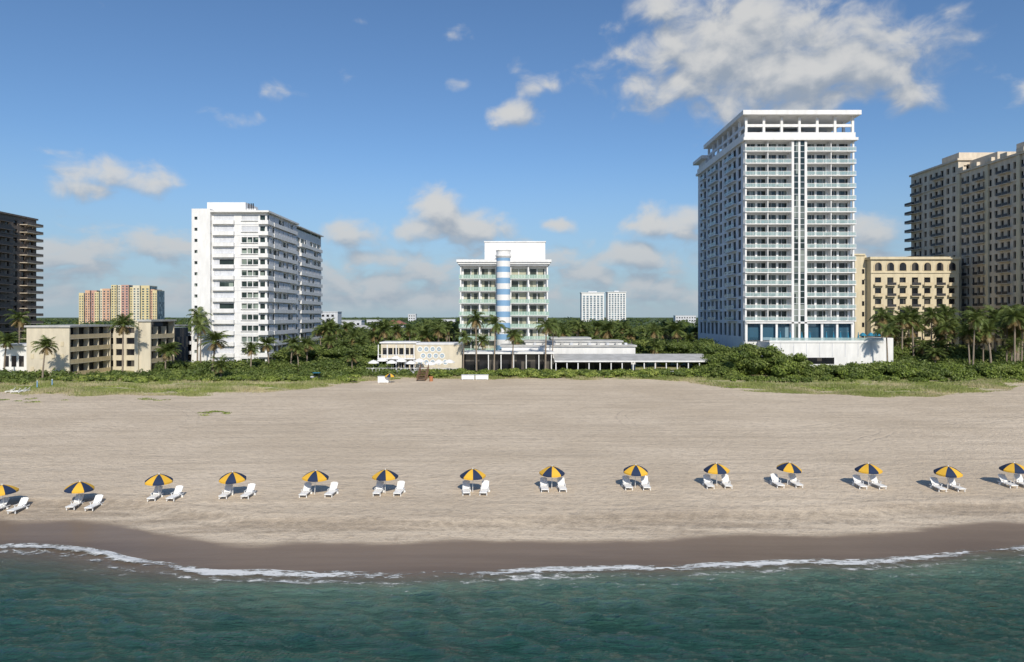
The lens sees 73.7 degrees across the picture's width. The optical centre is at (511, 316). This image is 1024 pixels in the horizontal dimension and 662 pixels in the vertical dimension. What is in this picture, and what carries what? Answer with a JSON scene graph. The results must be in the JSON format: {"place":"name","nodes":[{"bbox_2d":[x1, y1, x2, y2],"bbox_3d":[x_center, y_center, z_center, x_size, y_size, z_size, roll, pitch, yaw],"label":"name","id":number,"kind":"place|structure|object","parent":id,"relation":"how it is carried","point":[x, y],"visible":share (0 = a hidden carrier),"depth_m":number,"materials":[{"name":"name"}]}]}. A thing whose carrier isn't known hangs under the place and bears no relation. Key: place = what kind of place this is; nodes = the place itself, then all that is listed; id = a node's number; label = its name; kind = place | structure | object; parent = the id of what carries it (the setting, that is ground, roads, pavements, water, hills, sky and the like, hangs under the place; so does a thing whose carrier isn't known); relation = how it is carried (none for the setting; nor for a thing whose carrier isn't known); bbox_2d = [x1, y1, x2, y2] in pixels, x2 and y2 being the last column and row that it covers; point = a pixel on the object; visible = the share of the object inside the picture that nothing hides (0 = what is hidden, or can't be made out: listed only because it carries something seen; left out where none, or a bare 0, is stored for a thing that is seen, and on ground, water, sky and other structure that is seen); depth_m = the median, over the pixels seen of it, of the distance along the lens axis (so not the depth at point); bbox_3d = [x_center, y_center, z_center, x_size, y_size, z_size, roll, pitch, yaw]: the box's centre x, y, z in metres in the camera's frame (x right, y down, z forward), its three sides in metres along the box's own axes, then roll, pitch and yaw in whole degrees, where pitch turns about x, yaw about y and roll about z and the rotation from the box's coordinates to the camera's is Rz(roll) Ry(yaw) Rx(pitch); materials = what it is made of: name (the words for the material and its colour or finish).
{"place":"outdoors","nodes":[
{"label":"outdoors","id":0,"kind":"place"},
{"bbox_2d":[73,326,165,371],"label":"balcony walls","id":1,"kind":"structure","parent":0,"point":[96,342],"depth_m":188.50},
{"bbox_2d":[0,318,1023,581],"bbox_3d":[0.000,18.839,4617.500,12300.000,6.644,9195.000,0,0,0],"label":"ground","id":2,"kind":"structure","parent":0,"point":[428,442],"depth_m":74.07,"materials":[{"name":"sand"}]},
{"bbox_2d":[0,332,19,369],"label":"palm tree","id":3,"kind":"object","parent":2,"relation":"on","point":[5,338],"visible":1,"depth_m":185.24,"materials":[{"name":"green plant"}]},
{"bbox_2d":[0,346,26,371],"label":"walls","id":4,"kind":"structure","parent":2,"relation":"on","point":[17,351],"depth_m":190.00,"materials":[{"name":"white paint"}]},
{"bbox_2d":[3,309,30,342],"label":"palm tree","id":5,"kind":"object","parent":2,"relation":"on","point":[21,321],"visible":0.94,"depth_m":205.00,"materials":[{"name":"green plant"}]},
{"bbox_2d":[0,211,42,342],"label":"dark balcony tower","id":6,"kind":"structure","parent":2,"relation":"on","point":[19,240],"depth_m":290.50,"materials":[{"name":"brown concrete"}]},
{"bbox_2d":[31,335,58,377],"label":"palm tree","id":7,"kind":"object","parent":2,"relation":"on","point":[45,343],"visible":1,"depth_m":171.99,"materials":[{"name":"green plant"}]},
{"bbox_2d":[64,481,94,505],"bbox_3d":[-41.258,17.083,65.115,2.437,2.868,2.434,0,0,18],"label":"beach umbrella","id":8,"kind":"object","parent":2,"relation":"on","point":[79,487],"visible":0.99,"depth_m":64.50,"materials":[{"name":"multicoloured fabric"}]},
{"bbox_2d":[27,321,173,374],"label":"end walls","id":9,"kind":"structure","parent":2,"relation":"on","point":[60,334],"depth_m":180.00,"materials":[{"name":"paint"}]},
{"bbox_2d":[24,319,187,326],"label":"roof","id":10,"kind":"structure","parent":9,"relation":"on","point":[100,325],"depth_m":183.60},
{"bbox_2d":[79,285,156,324],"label":"walls","id":11,"kind":"structure","parent":2,"relation":"on","point":[145,300],"depth_m":903.00,"materials":[{"name":"yellow paint"}]},
{"bbox_2d":[70,322,167,371],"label":"windows","id":12,"kind":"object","parent":2,"relation":"on","point":[91,343],"visible":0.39,"depth_m":191.19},
{"bbox_2d":[70,333,173,373],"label":"balcony parapets","id":13,"kind":"object","parent":2,"relation":"on","point":[103,347],"visible":0.72,"depth_m":188.67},
{"bbox_2d":[80,285,164,321],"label":"apartment building","id":14,"kind":"structure","parent":2,"relation":"on","point":[160,304],"depth_m":903.80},
{"bbox_2d":[111,327,133,370],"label":"walls","id":15,"kind":"structure","parent":2,"relation":"on","point":[115,346],"depth_m":200.02,"materials":[{"name":"beige paint"}]},
{"bbox_2d":[108,313,138,371],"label":"palm tree","id":16,"kind":"object","parent":2,"relation":"on","point":[122,321],"visible":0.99,"depth_m":175.79,"materials":[{"name":"green plant"}]},
{"bbox_2d":[111,327,187,365],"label":"windows","id":17,"kind":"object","parent":2,"relation":"on","point":[181,335],"visible":0.14,"depth_m":204.70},
{"bbox_2d":[134,322,138,371],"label":"end panel","id":18,"kind":"object","parent":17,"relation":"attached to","point":[136,349],"visible":0.29,"depth_m":183.50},
{"bbox_2d":[145,474,172,497],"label":"beach umbrella","id":19,"kind":"object","parent":2,"relation":"on","point":[158,479],"visible":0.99,"depth_m":65.54,"materials":[{"name":"multicoloured fabric"}]},
{"bbox_2d":[154,341,176,368],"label":"palm tree","id":20,"kind":"object","parent":2,"relation":"on","point":[167,354],"visible":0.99,"depth_m":179.07,"materials":[{"name":"green plant"}]},
{"bbox_2d":[186,306,212,360],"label":"palm tree","id":21,"kind":"object","parent":2,"relation":"on","point":[198,314],"visible":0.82,"depth_m":195.57,"materials":[{"name":"green plant"}]},
{"bbox_2d":[191,317,212,362],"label":"palm tree","id":22,"kind":"object","parent":2,"relation":"on","point":[199,328],"visible":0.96,"depth_m":191.34,"materials":[{"name":"green plant"}]},
{"bbox_2d":[195,209,212,359],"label":"windows","id":23,"kind":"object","parent":2,"relation":"on","point":[211,276],"visible":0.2,"depth_m":199.94,"materials":[{"name":"white paint"}]},
{"bbox_2d":[196,330,230,370],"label":"palm tree","id":24,"kind":"object","parent":2,"relation":"on","point":[214,336],"visible":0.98,"depth_m":176.75,"materials":[{"name":"green plant"}]},
{"bbox_2d":[209,354,232,376],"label":"palm tree","id":25,"kind":"object","parent":2,"relation":"on","point":[221,368],"visible":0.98,"depth_m":170.62,"materials":[{"name":"green plant"}]},
{"bbox_2d":[219,471,245,486],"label":"beach umbrella","id":26,"kind":"object","parent":2,"relation":"on","point":[232,477],"visible":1,"depth_m":65.81,"materials":[{"name":"multicoloured fabric"}]},
{"bbox_2d":[241,342,260,366],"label":"palm tree","id":27,"kind":"object","parent":2,"relation":"on","point":[251,345],"visible":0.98,"depth_m":184.26,"materials":[{"name":"green plant"}]},
{"bbox_2d":[215,215,319,360],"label":"balconies","id":28,"kind":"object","parent":2,"relation":"on","point":[231,284],"visible":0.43,"depth_m":200.60,"materials":[{"name":"concrete"}]},
{"bbox_2d":[207,202,297,225],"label":"rooftop penthouse","id":29,"kind":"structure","parent":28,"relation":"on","point":[228,205],"depth_m":206.00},
{"bbox_2d":[192,209,320,361],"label":"walls","id":30,"kind":"structure","parent":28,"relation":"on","point":[202,256],"depth_m":200.20,"materials":[{"name":"white paint"}]},
{"bbox_2d":[210,210,323,236],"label":"roof slab","id":31,"kind":"structure","parent":30,"relation":"on","point":[260,211],"depth_m":199.88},
{"bbox_2d":[212,220,322,356],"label":"balcony parapets","id":32,"kind":"object","parent":30,"relation":"attached to","point":[274,246],"visible":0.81,"depth_m":204.60,"materials":[{"name":"white paint"}]},
{"bbox_2d":[214,215,320,360],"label":"shutters","id":33,"kind":"object","parent":30,"relation":"attached to","point":[271,284],"visible":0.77,"depth_m":205.46,"materials":[{"name":"metal"}]},
{"bbox_2d":[255,336,279,362],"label":"palm tree","id":34,"kind":"object","parent":2,"relation":"on","point":[268,347],"visible":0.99,"depth_m":184.34,"materials":[{"name":"green plant"}]},
{"bbox_2d":[298,334,318,361],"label":"palm tree","id":35,"kind":"object","parent":2,"relation":"on","point":[306,341],"visible":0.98,"depth_m":188.91,"materials":[{"name":"green plant"}]},
{"bbox_2d":[302,470,328,493],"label":"beach umbrella","id":36,"kind":"object","parent":2,"relation":"on","point":[315,476],"visible":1,"depth_m":66.31,"materials":[{"name":"multicoloured fabric"}]},
{"bbox_2d":[314,318,338,343],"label":"palm tree","id":37,"kind":"object","parent":2,"relation":"on","point":[327,328],"visible":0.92,"depth_m":211.21,"materials":[{"name":"green plant"}]},
{"bbox_2d":[0,323,697,348],"bbox_3d":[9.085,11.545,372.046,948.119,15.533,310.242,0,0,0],"label":"background trees","id":38,"kind":"object","parent":2,"relation":"on","point":[641,328],"visible":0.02,"depth_m":276.65,"materials":[{"name":"green plant"}]},
{"bbox_2d":[36,317,697,327],"bbox_3d":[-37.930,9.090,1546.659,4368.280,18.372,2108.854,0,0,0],"label":"distant tree line","id":39,"kind":"object","parent":2,"relation":"on","point":[184,321],"visible":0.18,"depth_m":950.52,"materials":[{"name":"green plant"}]},
{"bbox_2d":[40,367,708,382],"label":"sea grape hedge","id":40,"kind":"object","parent":2,"relation":"on","point":[643,373],"visible":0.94,"depth_m":176.79,"materials":[{"name":"green plant"}]},
{"bbox_2d":[372,319,395,340],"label":"palm tree","id":41,"kind":"object","parent":2,"relation":"on","point":[382,325],"visible":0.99,"depth_m":212.97,"materials":[{"name":"green plant"}]},
{"bbox_2d":[372,469,397,484],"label":"beach umbrella","id":42,"kind":"object","parent":2,"relation":"on","point":[385,475],"visible":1,"depth_m":66.63,"materials":[{"name":"multicoloured fabric"}]},
{"bbox_2d":[455,330,475,368],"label":"palm tree","id":43,"kind":"object","parent":2,"relation":"on","point":[466,339],"visible":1,"depth_m":186.39,"materials":[{"name":"green plant"}]},
{"bbox_2d":[460,468,485,491],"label":"beach umbrella","id":44,"kind":"object","parent":2,"relation":"on","point":[472,474],"visible":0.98,"depth_m":67.01,"materials":[{"name":"multicoloured fabric"}]},
{"bbox_2d":[463,310,484,369],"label":"palm tree","id":45,"kind":"object","parent":2,"relation":"on","point":[475,319],"visible":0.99,"depth_m":187.92,"materials":[{"name":"green plant"}]},
{"bbox_2d":[484,314,505,369],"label":"palm tree","id":46,"kind":"object","parent":2,"relation":"on","point":[497,327],"visible":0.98,"depth_m":186.45,"materials":[{"name":"green plant"}]},
{"bbox_2d":[456,241,550,350],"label":"striped column hotel","id":47,"kind":"structure","parent":2,"relation":"on","point":[506,282],"depth_m":216.89,"materials":[{"name":"white paint"}]},
{"bbox_2d":[0,336,1023,384],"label":"coastal scrub","id":48,"kind":"object","parent":2,"relation":"on","point":[325,361],"visible":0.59,"depth_m":186.63,"materials":[{"name":"green plant"}]},
{"bbox_2d":[0,373,1023,415],"bbox_3d":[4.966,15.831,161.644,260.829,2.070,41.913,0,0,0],"label":"dune grass","id":49,"kind":"structure","parent":2,"relation":"on","point":[859,390],"depth_m":157.02,"materials":[{"name":"plant"}]},
{"bbox_2d":[503,327,524,367],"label":"palm tree","id":50,"kind":"object","parent":2,"relation":"on","point":[514,334],"visible":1,"depth_m":185.55,"materials":[{"name":"green plant"}]},
{"bbox_2d":[377,337,706,371],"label":"beach restaurant pavilion","id":51,"kind":"structure","parent":2,"relation":"on","point":[575,353],"depth_m":191.00,"materials":[{"name":"beige paint"}]},
{"bbox_2d":[533,318,559,369],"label":"palm tree","id":52,"kind":"object","parent":2,"relation":"on","point":[546,325],"visible":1,"depth_m":186.55,"materials":[{"name":"green plant"}]},
{"bbox_2d":[539,466,564,477],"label":"beach umbrella","id":53,"kind":"object","parent":2,"relation":"on","point":[552,471],"visible":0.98,"depth_m":68.18,"materials":[{"name":"multicoloured fabric"}]},
{"bbox_2d":[580,291,604,321],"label":"distant white tower","id":54,"kind":"structure","parent":2,"relation":"on","point":[591,304],"depth_m":1200.02,"materials":[{"name":"paint"}]},
{"bbox_2d":[597,320,618,338],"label":"palm tree","id":55,"kind":"object","parent":2,"relation":"on","point":[608,326],"visible":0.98,"depth_m":222.95,"materials":[{"name":"green plant"}]},
{"bbox_2d":[605,291,625,320],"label":"distant white tower","id":56,"kind":"structure","parent":2,"relation":"on","point":[615,305],"depth_m":1200.02,"materials":[{"name":"paint"}]},
{"bbox_2d":[623,465,647,484],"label":"beach umbrella","id":57,"kind":"object","parent":2,"relation":"on","point":[635,470],"visible":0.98,"depth_m":68.81,"materials":[{"name":"multicoloured fabric"}]},
{"bbox_2d":[664,320,686,366],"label":"palm tree","id":58,"kind":"object","parent":2,"relation":"on","point":[677,334],"visible":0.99,"depth_m":213.11,"materials":[{"name":"green plant"}]},
{"bbox_2d":[704,462,729,483],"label":"beach umbrella","id":59,"kind":"object","parent":2,"relation":"on","point":[716,468],"visible":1,"depth_m":69.50,"materials":[{"name":"multicoloured fabric"}]},
{"bbox_2d":[701,144,846,335],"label":"balconies","id":60,"kind":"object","parent":2,"relation":"on","point":[772,254],"visible":0.29,"depth_m":202.60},
{"bbox_2d":[698,142,850,347],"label":"walls","id":61,"kind":"structure","parent":2,"relation":"on","point":[727,339],"depth_m":203.46,"materials":[{"name":"white paint"}]},
{"bbox_2d":[700,157,736,320],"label":"side balconies","id":62,"kind":"structure","parent":61,"relation":"attached to","point":[726,185],"depth_m":226.10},
{"bbox_2d":[696,132,857,175],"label":"cornice","id":63,"kind":"structure","parent":61,"relation":"on","point":[794,136],"depth_m":199.90,"materials":[{"name":"white paint"}]},
{"bbox_2d":[699,116,853,167],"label":"roof columns","id":64,"kind":"structure","parent":63,"relation":"on","point":[799,125],"depth_m":200.30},
{"bbox_2d":[693,110,861,164],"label":"roof slab","id":65,"kind":"structure","parent":64,"relation":"on","point":[789,116],"depth_m":204.63,"materials":[{"name":"concrete"}]},
{"bbox_2d":[760,144,833,319],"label":"window frames","id":66,"kind":"structure","parent":61,"relation":"attached to","point":[811,234],"depth_m":202.41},
{"bbox_2d":[765,141,831,320],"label":"balcony fins","id":67,"kind":"object","parent":61,"relation":"attached to","point":[829,232],"visible":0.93,"depth_m":201.10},
{"bbox_2d":[743,150,855,321],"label":"balcony slabs","id":68,"kind":"structure","parent":61,"relation":"attached to","point":[808,151],"depth_m":200.00,"materials":[{"name":"concrete"}]},
{"bbox_2d":[745,147,839,320],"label":"balcony posts","id":69,"kind":"object","parent":68,"relation":"on","point":[783,232],"visible":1,"depth_m":200.02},
{"bbox_2d":[744,141,853,339],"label":"corner columns","id":70,"kind":"structure","parent":68,"relation":"attached to","point":[745,230],"depth_m":200.40,"materials":[{"name":"white paint"}]},
{"bbox_2d":[745,183,855,280],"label":"balcony rails","id":71,"kind":"object","parent":68,"relation":"on","point":[807,207],"visible":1,"depth_m":200.03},
{"bbox_2d":[753,148,849,319],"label":"balcony chairs","id":72,"kind":"object","parent":68,"relation":"on","point":[811,246],"visible":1,"depth_m":200.70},
{"bbox_2d":[776,462,801,484],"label":"beach umbrella","id":73,"kind":"object","parent":2,"relation":"on","point":[788,467],"visible":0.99,"depth_m":69.94,"materials":[{"name":"multicoloured fabric"}]},
{"bbox_2d":[789,140,806,339],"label":"shaft","id":74,"kind":"object","parent":2,"relation":"on","point":[791,232],"visible":0.5,"depth_m":199.90,"materials":[{"name":"white paint"}]},
{"bbox_2d":[794,141,803,339],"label":"shaft glass","id":75,"kind":"object","parent":2,"relation":"on","point":[796,238],"visible":0.57,"depth_m":200.08,"materials":[{"name":"glass"}]},
{"bbox_2d":[745,322,853,343],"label":"ground columns","id":76,"kind":"structure","parent":2,"relation":"on","point":[776,331],"depth_m":200.31,"materials":[{"name":"white paint"}]},
{"bbox_2d":[758,337,892,366],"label":"podium terrace","id":77,"kind":"structure","parent":2,"relation":"on","point":[843,352],"depth_m":192.00,"materials":[{"name":"white paint"}]},
{"bbox_2d":[747,324,850,339],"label":"lobby glass","id":78,"kind":"object","parent":77,"relation":"on","point":[753,331],"visible":0.79,"depth_m":201.50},
{"bbox_2d":[690,342,1023,382],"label":"sea grape thicket","id":79,"kind":"object","parent":2,"relation":"on","point":[774,362],"visible":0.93,"depth_m":174.82,"materials":[{"name":"green plant"}]},
{"bbox_2d":[851,255,865,339],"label":"wing","id":80,"kind":"structure","parent":2,"relation":"on","point":[859,277],"depth_m":243.00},
{"bbox_2d":[855,462,882,485],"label":"beach umbrella","id":81,"kind":"object","parent":2,"relation":"on","point":[867,468],"visible":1,"depth_m":69.56,"materials":[{"name":"multicoloured fabric"}]},
{"bbox_2d":[867,307,896,332],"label":"palm tree","id":82,"kind":"object","parent":2,"relation":"on","point":[882,314],"visible":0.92,"depth_m":199.11,"materials":[{"name":"green plant"}]},
{"bbox_2d":[873,321,902,360],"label":"palm tree","id":83,"kind":"object","parent":2,"relation":"on","point":[885,329],"visible":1,"depth_m":186.39,"materials":[{"name":"green plant"}]},
{"bbox_2d":[887,310,915,355],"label":"palm tree","id":84,"kind":"object","parent":2,"relation":"on","point":[902,316],"visible":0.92,"depth_m":199.82,"materials":[{"name":"green plant"}]},
{"bbox_2d":[866,259,958,349],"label":"walls","id":85,"kind":"structure","parent":2,"relation":"on","point":[870,293],"depth_m":240.00,"materials":[{"name":"beige paint"}]},
{"bbox_2d":[851,254,960,272],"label":"cornice","id":86,"kind":"structure","parent":85,"relation":"on","point":[868,258],"depth_m":239.30,"materials":[{"name":"beige paint"}]},
{"bbox_2d":[874,262,956,270],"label":"arch trim","id":87,"kind":"structure","parent":85,"relation":"attached to","point":[918,264],"depth_m":239.86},
{"bbox_2d":[875,263,955,270],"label":"arch glass","id":88,"kind":"object","parent":85,"relation":"in","point":[915,266],"visible":1,"depth_m":239.80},
{"bbox_2d":[874,285,958,339],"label":"balcony slabs","id":89,"kind":"structure","parent":85,"relation":"attached to","point":[916,296],"depth_m":238.90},
{"bbox_2d":[875,282,957,348],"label":"balcony rails","id":90,"kind":"object","parent":89,"relation":"on","point":[916,294],"visible":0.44,"depth_m":238.95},
{"bbox_2d":[900,309,924,355],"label":"palm tree","id":91,"kind":"object","parent":2,"relation":"on","point":[915,315],"visible":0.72,"depth_m":199.82,"materials":[{"name":"green plant"}]},
{"bbox_2d":[875,277,953,346],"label":"windows","id":92,"kind":"structure","parent":2,"relation":"on","point":[914,290],"depth_m":240.50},
{"bbox_2d":[918,307,945,348],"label":"palm tree","id":93,"kind":"object","parent":2,"relation":"on","point":[931,313],"visible":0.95,"depth_m":199.59,"materials":[{"name":"green plant"}]},
{"bbox_2d":[923,345,949,361],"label":"palm tree","id":94,"kind":"object","parent":2,"relation":"on","point":[933,352],"visible":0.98,"depth_m":189.84,"materials":[{"name":"green plant"}]},
{"bbox_2d":[927,337,955,356],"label":"palm tree","id":95,"kind":"object","parent":2,"relation":"on","point":[941,344],"visible":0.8,"depth_m":195.20,"materials":[{"name":"green plant"}]},
{"bbox_2d":[930,318,959,349],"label":"palm tree","id":96,"kind":"object","parent":2,"relation":"on","point":[942,328],"visible":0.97,"depth_m":197.07,"materials":[{"name":"green plant"}]},
{"bbox_2d":[933,466,962,488],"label":"beach umbrella","id":97,"kind":"object","parent":2,"relation":"on","point":[948,471],"visible":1,"depth_m":68.64,"materials":[{"name":"multicoloured fabric"}]},
{"bbox_2d":[934,304,961,343],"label":"palm tree","id":98,"kind":"object","parent":2,"relation":"on","point":[946,311],"visible":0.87,"depth_m":199.33,"materials":[{"name":"green plant"}]},
{"bbox_2d":[904,142,1023,354],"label":"beige condo tower","id":99,"kind":"structure","parent":2,"relation":"on","point":[967,208],"depth_m":236.28,"materials":[{"name":"paint"}]},
{"bbox_2d":[953,320,983,363],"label":"palm tree","id":100,"kind":"object","parent":2,"relation":"on","point":[964,329],"visible":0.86,"depth_m":186.01,"materials":[{"name":"green plant"}]},
{"bbox_2d":[961,310,987,365],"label":"palm tree","id":101,"kind":"object","parent":2,"relation":"on","point":[978,324],"visible":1,"depth_m":182.03,"materials":[{"name":"green plant"}]},
{"bbox_2d":[975,318,1005,362],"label":"palm tree","id":102,"kind":"object","parent":2,"relation":"on","point":[988,334],"visible":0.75,"depth_m":183.88,"materials":[{"name":"green plant"}]},
{"bbox_2d":[996,305,1023,361],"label":"palm tree","id":103,"kind":"object","parent":2,"relation":"on","point":[1015,314],"visible":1,"depth_m":181.03,"materials":[{"name":"green plant"}]},
{"bbox_2d":[999,337,1023,360],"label":"palm tree","id":104,"kind":"object","parent":2,"relation":"on","point":[1010,345],"visible":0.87,"depth_m":183.22,"materials":[{"name":"green plant"}]},
{"bbox_2d":[999,462,1023,483],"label":"beach umbrella","id":105,"kind":"object","parent":2,"relation":"on","point":[1014,467],"visible":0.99,"depth_m":70.03,"materials":[{"name":"multicoloured fabric"}]},
{"bbox_2d":[0,543,1023,661],"bbox_3d":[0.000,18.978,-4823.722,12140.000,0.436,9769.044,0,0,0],"label":"sea water","id":106,"kind":"structure","parent":0,"point":[968,609],"depth_m":43.30,"materials":[{"name":"liquid"}]},
{"bbox_2d":[0,0,1023,317],"label":"sky","id":107,"kind":"structure","parent":0,"point":[410,136],"materials":[{"name":"blue"}]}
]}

